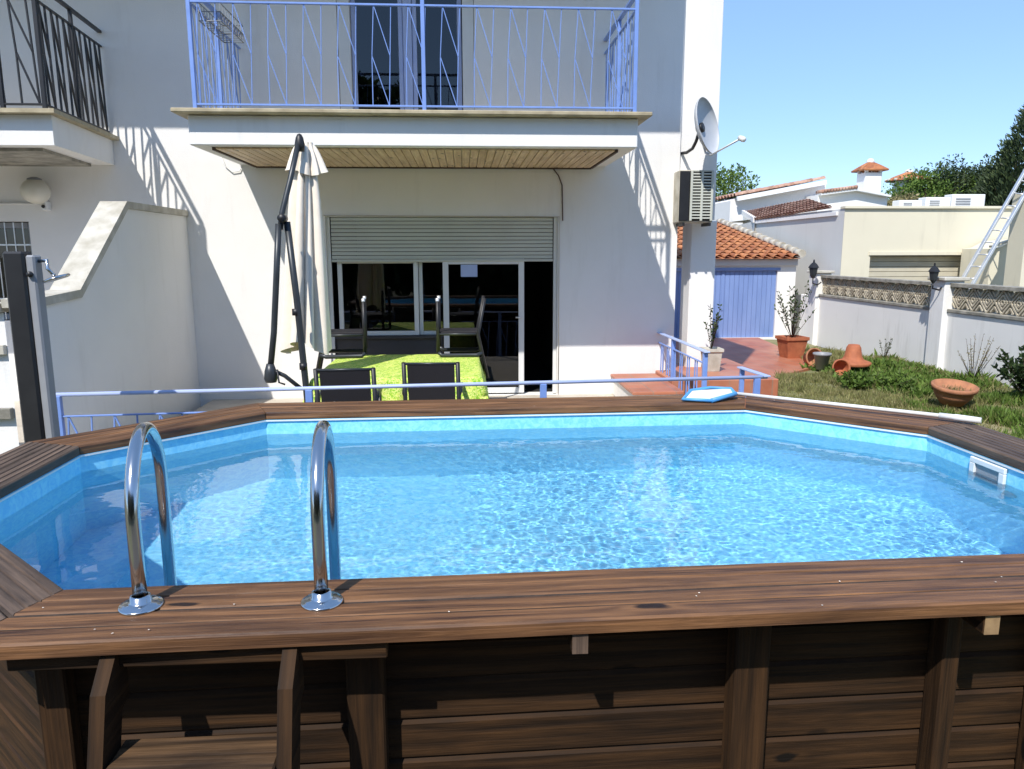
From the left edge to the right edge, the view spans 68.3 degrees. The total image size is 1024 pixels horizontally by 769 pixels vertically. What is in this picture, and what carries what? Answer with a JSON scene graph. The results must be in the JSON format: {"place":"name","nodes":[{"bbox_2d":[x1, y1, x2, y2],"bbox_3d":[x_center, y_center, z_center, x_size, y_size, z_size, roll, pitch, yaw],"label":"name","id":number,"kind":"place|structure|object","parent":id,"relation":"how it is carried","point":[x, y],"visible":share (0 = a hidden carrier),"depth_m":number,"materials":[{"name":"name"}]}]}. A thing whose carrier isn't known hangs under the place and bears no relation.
{"place":"outdoors","nodes":[
{"label":"outdoors","id":0,"kind":"place"},
{"bbox_2d":[14,401,23,445],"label":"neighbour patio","id":1,"kind":"structure","parent":0,"point":[19,422],"depth_m":8.62,"materials":[{"name":"white paint"}]},
{"bbox_2d":[0,0,201,406],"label":"neighbour house","id":2,"kind":"structure","parent":0,"point":[89,119],"depth_m":9.27,"materials":[{"name":"white paint"}]},
{"bbox_2d":[0,223,31,318],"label":"window","id":3,"kind":"structure","parent":2,"relation":"in","point":[7,225],"depth_m":9.63,"materials":[{"name":"grey metal"}]},
{"bbox_2d":[0,202,40,204],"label":"conduit","id":4,"kind":"object","parent":2,"relation":"attached to","point":[13,203],"visible":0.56,"depth_m":9.45,"materials":[{"name":"white plastic"}]},
{"bbox_2d":[20,177,50,203],"bbox_3d":[-5.867,-2.389,9.296,0.330,0.323,0.341,-1,10,-4],"label":"wall lamp","id":5,"kind":"object","parent":2,"relation":"attached to","point":[35,190],"visible":1,"depth_m":9.19,"materials":[{"name":"white plastic"}]},
{"bbox_2d":[41,201,50,210],"bbox_3d":[-5.828,-2.233,9.431,0.070,0.120,0.137,-1,10,-4],"label":"motion sensor","id":6,"kind":"object","parent":2,"relation":"attached to","point":[46,206],"visible":0.92,"depth_m":9.41,"materials":[{"name":"white plastic"}]},
{"bbox_2d":[188,394,614,414],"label":"terrace floor","id":7,"kind":"structure","parent":0,"point":[218,404],"depth_m":9.97,"materials":[{"name":"red tile"}]},
{"bbox_2d":[264,133,331,401],"bbox_3d":[-1.957,-0.854,7.302,0.800,3.009,0.800,-1,10,-4],"label":"cantilever parasol","id":8,"kind":"object","parent":7,"relation":"on","point":[305,313],"visible":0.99,"depth_m":7.19,"materials":[{"name":"fabric"}]},
{"bbox_2d":[313,367,381,401],"bbox_3d":[-1.475,0.272,6.875,0.568,0.938,0.610,-1,10,-6],"label":"armchair","id":9,"kind":"object","parent":7,"relation":"on","point":[343,376],"visible":0.34,"depth_m":6.56,"materials":[{"name":"black fabric"}]},
{"bbox_2d":[401,362,463,399],"bbox_3d":[-0.742,0.210,7.217,0.568,0.938,0.610,0,10,-1],"label":"armchair","id":10,"kind":"object","parent":7,"relation":"on","point":[428,372],"visible":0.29,"depth_m":6.91,"materials":[{"name":"fabric"}]},
{"bbox_2d":[610,373,683,395],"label":"terracotta steps","id":11,"kind":"structure","parent":7,"relation":"on","point":[662,388],"depth_m":9.41,"materials":[{"name":"orange tile"}]},
{"bbox_3d":[-1.166,0.148,8.215,1.620,0.715,1.750,-1,10,-4],"label":"terrace table","id":12,"kind":"object","parent":7,"relation":"on","visible":0},
{"bbox_2d":[303,354,488,401],"bbox_3d":[-1.163,-0.007,8.192,1.933,0.418,2.063,-1,10,-4],"label":"tablecloth","id":13,"kind":"object","parent":12,"relation":"on","point":[388,369],"visible":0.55,"depth_m":7.91,"materials":[{"name":"fabric"}]},
{"bbox_2d":[316,296,367,372],"bbox_3d":[-2.015,-0.551,8.872,0.610,0.938,0.568,-2,10,-9],"label":"armchair","id":14,"kind":"object","parent":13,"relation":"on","point":[345,333],"visible":0.56,"depth_m":8.66,"materials":[{"name":"metal"}]},
{"bbox_2d":[435,296,488,378],"bbox_3d":[-0.585,-0.571,8.967,0.610,0.938,0.568,-1,10,-4],"label":"armchair","id":15,"kind":"object","parent":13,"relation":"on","point":[440,331],"visible":1,"depth_m":8.73,"materials":[{"name":"metal"}]},
{"bbox_2d":[674,219,805,339],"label":"garden shed","id":16,"kind":"structure","parent":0,"point":[755,271],"depth_m":18.90,"materials":[{"name":"white paint"}]},
{"bbox_2d":[674,271,776,337],"bbox_3d":[5.305,-2.087,18.867,2.593,1.825,0.040,-1,10,-4],"label":"door","id":17,"kind":"structure","parent":16,"relation":"in","point":[747,298],"depth_m":18.90,"materials":[{"name":"blue paint"}]},
{"bbox_2d":[676,337,812,376],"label":"garden path","id":18,"kind":"structure","parent":0,"point":[760,355],"depth_m":15.71,"materials":[{"name":"tile"}]},
{"bbox_2d":[774,280,815,357],"bbox_3d":[5.729,-1.325,15.289,0.831,1.566,0.828,3,10,18],"label":"potted shrub","id":19,"kind":"object","parent":18,"relation":"on","point":[793,345],"visible":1,"depth_m":15.24,"materials":[{"name":"green plant"}]},
{"bbox_2d":[716,0,1023,199],"label":"sky","id":20,"kind":"structure","parent":0,"point":[813,88],"materials":[{"name":"blue"}]},
{"bbox_2d":[733,199,1011,334],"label":"cream building","id":21,"kind":"structure","parent":0,"point":[905,242],"depth_m":17.69,"materials":[{"name":"paint"}]},
{"bbox_2d":[892,200,921,205],"bbox_3d":[10.131,-4.562,19.363,0.593,0.306,0.362,-1,10,-4],"label":"rooftop unit","id":22,"kind":"object","parent":21,"relation":"on","point":[907,203],"visible":0.48,"depth_m":19.19,"materials":[{"name":"white metal"}]},
{"bbox_2d":[869,256,960,285],"bbox_3d":[9.540,-2.452,18.011,2.343,1.190,0.030,-1,10,-4],"label":"shutter door","id":23,"kind":"structure","parent":21,"relation":"in","point":[874,272],"depth_m":17.94,"materials":[{"name":"beige metal"}]},
{"bbox_2d":[918,197,950,205],"bbox_3d":[10.963,-4.652,19.605,0.666,0.395,0.362,-1,10,-4],"label":"rooftop unit","id":24,"kind":"object","parent":21,"relation":"on","point":[935,201],"visible":0.56,"depth_m":19.42,"materials":[{"name":"white metal"}]},
{"bbox_2d":[944,194,984,205],"bbox_3d":[11.895,-4.744,19.853,0.901,0.485,0.362,-1,10,-4],"label":"rooftop unit","id":25,"kind":"object","parent":21,"relation":"on","point":[967,199],"visible":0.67,"depth_m":19.67,"materials":[{"name":"white metal"}]},
{"bbox_2d":[763,339,1023,438],"bbox_3d":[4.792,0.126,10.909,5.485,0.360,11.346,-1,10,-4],"label":"dry grass","id":26,"kind":"structure","parent":0,"point":[871,396],"depth_m":11.29,"materials":[{"name":"green plant"}]},
{"bbox_2d":[655,358,778,402],"bbox_3d":[2.653,0.068,10.587,1.380,0.600,1.950,-1,10,-4],"label":"raised path landing","id":27,"kind":"object","parent":26,"relation":"on","point":[769,385],"visible":0.28,"depth_m":9.64,"materials":[{"name":"tile"}]},
{"bbox_2d":[657,332,709,393],"bbox_3d":[2.061,-0.026,9.616,0.065,1.122,2.550,-1,10,-4],"label":"stair railing","id":28,"kind":"object","parent":27,"relation":"on","point":[704,361],"visible":0.36,"depth_m":9.24,"materials":[{"name":"blue metal"}]},
{"bbox_2d":[700,304,723,371],"bbox_3d":[2.726,-0.638,10.208,0.283,0.917,0.323,-1,10,-4],"label":"potted shrub","id":29,"kind":"object","parent":27,"relation":"on","point":[714,357],"visible":0.95,"depth_m":10.19,"materials":[{"name":"white ceramic"}]},
{"bbox_2d":[803,348,821,364],"bbox_3d":[5.749,-0.509,14.488,0.367,0.367,0.240,28,-8,-8],"label":"clay pot","id":30,"kind":"object","parent":26,"relation":"on","point":[808,357],"visible":0.69,"depth_m":14.49,"materials":[{"name":"ceramic"}]},
{"bbox_2d":[813,352,831,369],"bbox_3d":[5.686,-0.431,13.854,0.324,0.300,0.324,-1,10,-4],"label":"flower pot","id":31,"kind":"object","parent":26,"relation":"on","point":[821,359],"visible":0.95,"depth_m":13.76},
{"bbox_2d":[832,359,850,374],"bbox_3d":[5.666,-0.274,13.056,0.302,0.302,0.220,-30,-10,2],"label":"clay pot","id":32,"kind":"object","parent":26,"relation":"on","point":[841,365],"visible":0.66,"depth_m":13.05,"materials":[{"name":"ceramic"}]},
{"bbox_2d":[832,368,882,389],"bbox_3d":[5.449,-0.065,11.913,0.800,0.376,0.769,-1,10,-4],"label":"weed plant","id":33,"kind":"object","parent":26,"relation":"on","point":[855,380],"visible":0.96,"depth_m":11.86,"materials":[{"name":"green plant"}]},
{"bbox_2d":[879,339,892,357],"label":"weed plant","id":34,"kind":"object","parent":26,"relation":"on","point":[886,345],"visible":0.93,"depth_m":14.14,"materials":[{"name":"green plant"}]},
{"bbox_2d":[868,368,921,387],"bbox_3d":[6.016,-0.067,11.904,0.725,0.318,0.895,-1,10,-4],"label":"weed plant","id":35,"kind":"object","parent":26,"relation":"on","point":[897,381],"visible":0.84,"depth_m":11.76,"materials":[{"name":"green plant"}]},
{"bbox_2d":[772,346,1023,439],"bbox_3d":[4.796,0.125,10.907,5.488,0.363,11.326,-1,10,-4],"label":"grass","id":36,"kind":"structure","parent":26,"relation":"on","point":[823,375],"depth_m":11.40,"materials":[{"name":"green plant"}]},
{"bbox_2d":[799,345,1012,398],"bbox_3d":[6.380,-0.461,14.051,2.169,0.438,6.043,-1,10,-4],"label":"ground ivy","id":37,"kind":"object","parent":26,"relation":"on","point":[893,369],"visible":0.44,"depth_m":12.23,"materials":[{"name":"green plant"}]},
{"bbox_2d":[834,344,871,366],"bbox_3d":[6.005,-0.530,13.280,0.620,0.370,0.620,-1,10,-4],"label":"clay pot","id":38,"kind":"object","parent":37,"relation":"on","point":[852,356],"visible":0.89,"depth_m":13.15,"materials":[{"name":"ceramic"}]},
{"bbox_2d":[931,378,978,406],"bbox_3d":[6.074,0.130,10.390,0.584,0.270,0.584,-1,19,-4],"label":"terracotta bowl","id":39,"kind":"object","parent":26,"relation":"on","point":[954,392],"visible":1,"depth_m":10.30,"materials":[{"name":"orange ceramic"}]},
{"bbox_2d":[958,333,998,374],"bbox_3d":[7.301,-0.416,11.803,0.542,0.772,0.541,4,11,25],"label":"weed plant","id":40,"kind":"object","parent":26,"relation":"on","point":[971,367],"visible":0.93,"depth_m":11.80,"materials":[{"name":"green plant"}]},
{"bbox_2d":[991,344,1023,394],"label":"weed plant","id":41,"kind":"object","parent":26,"relation":"on","point":[1017,372],"visible":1,"depth_m":10.32,"materials":[{"name":"green plant"}]},
{"label":"ground","id":42,"kind":"structure","parent":0,"visible":0},
{"bbox_2d":[0,302,18,453],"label":"balustrade wall","id":43,"kind":"structure","parent":42,"relation":"on","point":[9,439],"depth_m":6.31,"materials":[{"name":"white paint"}]},
{"bbox_2d":[2,251,70,442],"bbox_3d":[-3.193,0.198,5.250,0.410,2.215,0.178,-1,10,-4],"label":"solar shower","id":44,"kind":"object","parent":42,"relation":"on","point":[25,282],"visible":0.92,"depth_m":5.14,"materials":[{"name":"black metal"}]},
{"bbox_2d":[0,201,200,434],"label":"dividing wall","id":45,"kind":"structure","parent":42,"relation":"on","point":[119,307],"depth_m":7.85,"materials":[{"name":"white paint"}]},
{"bbox_2d":[56,366,770,435],"bbox_3d":[-0.708,0.515,6.562,5.976,1.124,0.552,-2,10,-9],"label":"guard railing","id":46,"kind":"object","parent":42,"relation":"on","point":[741,377],"visible":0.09,"depth_m":6.22,"materials":[{"name":"metal"}]},
{"bbox_2d":[170,0,723,405],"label":"white house","id":47,"kind":"structure","parent":42,"relation":"on","point":[445,137],"depth_m":9.78,"materials":[{"name":"paint"}]},
{"bbox_2d":[198,3,243,42],"bbox_3d":[-3.142,-3.911,8.174,0.231,0.191,0.830,-1,10,-4],"label":"wire planter","id":48,"kind":"object","parent":47,"relation":"attached to","point":[241,34],"visible":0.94,"depth_m":8.13,"materials":[{"name":"grey metal"}]},
{"bbox_2d":[221,157,241,172],"bbox_3d":[-3.544,-2.785,9.536,0.268,0.210,0.014,-1,10,-4],"label":"cable","id":49,"kind":"object","parent":47,"relation":"attached to","point":[229,169],"visible":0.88,"depth_m":9.54,"materials":[{"name":"white plastic"}]},
{"bbox_2d":[350,0,404,109],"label":"balcony door","id":50,"kind":"structure","parent":47,"relation":"in","point":[352,8],"depth_m":9.54,"materials":[{"name":"blue paint"}]},
{"bbox_2d":[337,262,419,335],"bbox_3d":[-1.783,-1.166,10.102,1.060,1.020,0.050,-1,10,-4],"label":"window","id":51,"kind":"structure","parent":47,"relation":"in","point":[339,264],"depth_m":10.09,"materials":[{"name":"white metal"}]},
{"bbox_2d":[418,262,435,334],"bbox_3d":[-1.055,-1.185,10.199,0.395,1.020,0.050,-1,10,-4],"label":"window","id":52,"kind":"structure","parent":47,"relation":"in","point":[422,332],"depth_m":10.18,"materials":[{"name":"white metal"}]},
{"bbox_2d":[411,0,461,109],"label":"balcony door","id":53,"kind":"structure","parent":47,"relation":"in","point":[414,35],"depth_m":9.59,"materials":[{"name":"blue paint"}]},
{"bbox_2d":[443,261,523,392],"bbox_3d":[-0.379,-0.781,10.205,1.085,1.820,0.050,-1,10,-4],"label":"sliding door","id":54,"kind":"structure","parent":47,"relation":"in","point":[520,388],"depth_m":10.16,"materials":[{"name":"white metal"}]},
{"bbox_2d":[553,169,562,220],"bbox_3d":[0.590,-2.494,9.857,0.167,0.697,0.019,-1,10,-6],"label":"cable","id":55,"kind":"object","parent":47,"relation":"attached to","point":[562,193],"visible":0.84,"depth_m":9.86,"materials":[{"name":"grey plastic"}]},
{"bbox_2d":[673,170,713,226],"bbox_3d":[2.370,-2.428,9.871,0.455,0.705,0.322,-1,10,-4],"label":"air conditioner","id":56,"kind":"object","parent":47,"relation":"attached to","point":[693,196],"visible":1,"depth_m":9.73,"materials":[{"name":"white metal"}]},
{"bbox_2d":[681,97,745,155],"bbox_3d":[2.457,-3.191,9.326,0.504,0.718,1.150,-1,10,-4],"label":"satellite dish","id":57,"kind":"object","parent":47,"relation":"attached to","point":[706,127],"visible":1,"depth_m":9.51,"materials":[{"name":"paint"}]},
{"bbox_2d":[0,395,1023,768],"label":"wooden pool","id":58,"kind":"structure","parent":42,"relation":"on","point":[892,663],"depth_m":2.47,"materials":[{"name":"brown wood"}]},
{"bbox_2d":[117,422,176,615],"bbox_3d":[-1.168,0.794,2.452,0.123,1.356,0.540,-4,11,-20],"label":"pool handrail","id":59,"kind":"object","parent":58,"relation":"attached to","point":[141,600],"visible":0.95,"depth_m":2.22,"materials":[{"name":"silver metal"}]},
{"bbox_2d":[87,647,303,768],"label":"wooden ladder","id":60,"kind":"object","parent":58,"relation":"attached to","point":[110,694],"visible":0.82,"depth_m":2.04,"materials":[{"name":"brown wood"}]},
{"bbox_2d":[300,420,342,611],"bbox_3d":[-0.580,0.788,2.489,0.124,1.352,0.543,-1,10,-4],"label":"pool handrail","id":61,"kind":"object","parent":58,"relation":"attached to","point":[322,596],"visible":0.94,"depth_m":2.24,"materials":[{"name":"silver metal"}]},
{"bbox_2d":[0,424,1023,589],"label":"pool water","id":62,"kind":"structure","parent":58,"relation":"in","point":[438,503],"depth_m":3.53,"materials":[{"name":"blue liquid"}]},
{"bbox_2d":[681,386,981,423],"bbox_3d":[2.072,0.116,5.039,1.791,0.068,0.407,4,11,25],"label":"pool net","id":63,"kind":"object","parent":58,"relation":"on","point":[706,394],"visible":1,"depth_m":5.17,"materials":[{"name":"white plastic"}]},
{"bbox_2d":[715,162,760,201],"bbox_3d":[8.581,-6.433,31.868,4.404,6.034,3.709,-1,10,-4],"label":"leafy tree","id":64,"kind":"object","parent":42,"relation":"on","point":[728,186],"visible":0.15,"depth_m":31.25,"materials":[{"name":"green plant"}]},
{"bbox_2d":[712,176,826,224],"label":"white gable house","id":65,"kind":"structure","parent":42,"relation":"on","point":[730,210],"depth_m":26.91,"materials":[{"name":"paint"}]},
{"bbox_2d":[804,158,890,212],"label":"tile trimmed house","id":66,"kind":"structure","parent":42,"relation":"on","point":[865,190],"depth_m":26.13,"materials":[{"name":"white paint"}]},
{"bbox_2d":[884,169,932,199],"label":"tiled pavilion","id":67,"kind":"structure","parent":42,"relation":"on","point":[895,178],"depth_m":30.82,"materials":[{"name":"orange tile"}]},
{"bbox_2d":[799,270,1023,387],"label":"garden wall","id":68,"kind":"structure","parent":42,"relation":"on","point":[917,321],"depth_m":13.78,"materials":[{"name":"white paint"}]},
{"bbox_2d":[808,260,821,285],"bbox_3d":[6.935,-2.561,17.274,0.340,0.590,0.227,-1,10,-4],"label":"wall lantern","id":69,"kind":"object","parent":68,"relation":"attached to","point":[813,267],"depth_m":17.21,"materials":[{"name":"metal"}]},
{"bbox_2d":[928,263,941,290],"bbox_3d":[7.253,-1.841,12.925,0.277,0.475,0.182,-1,10,-4],"label":"wall lantern","id":70,"kind":"object","parent":68,"relation":"attached to","point":[934,271],"depth_m":12.88,"materials":[{"name":"metal"}]},
{"bbox_2d":[887,190,943,205],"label":"bush","id":71,"kind":"object","parent":42,"relation":"on","point":[899,197],"visible":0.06,"depth_m":27.14,"materials":[{"name":"green plant"}]},
{"bbox_2d":[881,162,978,199],"bbox_3d":[16.799,-6.067,30.508,4.719,5.741,2.940,-1,10,-4],"label":"bush","id":72,"kind":"object","parent":42,"relation":"on","point":[910,187],"visible":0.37,"depth_m":29.98,"materials":[{"name":"green plant"}]},
{"bbox_2d":[911,163,985,196],"bbox_3d":[18.242,-6.325,31.657,4.739,5.845,2.901,-1,10,-4],"label":"bush","id":73,"kind":"object","parent":42,"relation":"on","point":[953,176],"visible":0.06,"depth_m":30.67,"materials":[{"name":"green plant"}]},
{"bbox_2d":[920,153,1022,197],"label":"bush","id":74,"kind":"object","parent":42,"relation":"on","point":[981,170],"visible":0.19,"depth_m":29.95,"materials":[{"name":"green plant"}]},
{"bbox_2d":[959,193,1023,314],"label":"cream outbuilding","id":75,"kind":"structure","parent":42,"relation":"on","point":[1004,266],"depth_m":16.54,"materials":[{"name":"paint"}]},
{"bbox_2d":[962,169,1023,288],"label":"aluminium ladder","id":76,"kind":"object","parent":42,"relation":"on","point":[991,229],"visible":0.53,"depth_m":15.62,"materials":[{"name":"silver metal"}]},
{"bbox_2d":[965,104,1023,205],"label":"conifer","id":77,"kind":"object","parent":42,"relation":"on","point":[1019,128],"visible":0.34,"depth_m":27.25,"materials":[{"name":"green plant"}]},
{"bbox_2d":[978,168,1017,205],"bbox_3d":[18.262,-5.589,28.653,3.286,5.430,3.153,-1,10,-4],"label":"conifer","id":78,"kind":"object","parent":42,"relation":"on","point":[988,184],"visible":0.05,"depth_m":28.06,"materials":[{"name":"green plant"}]},
{"bbox_2d":[978,139,1023,205],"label":"conifer","id":79,"kind":"object","parent":42,"relation":"on","point":[1004,176],"visible":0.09,"depth_m":27.58,"materials":[{"name":"green plant"}]}
]}

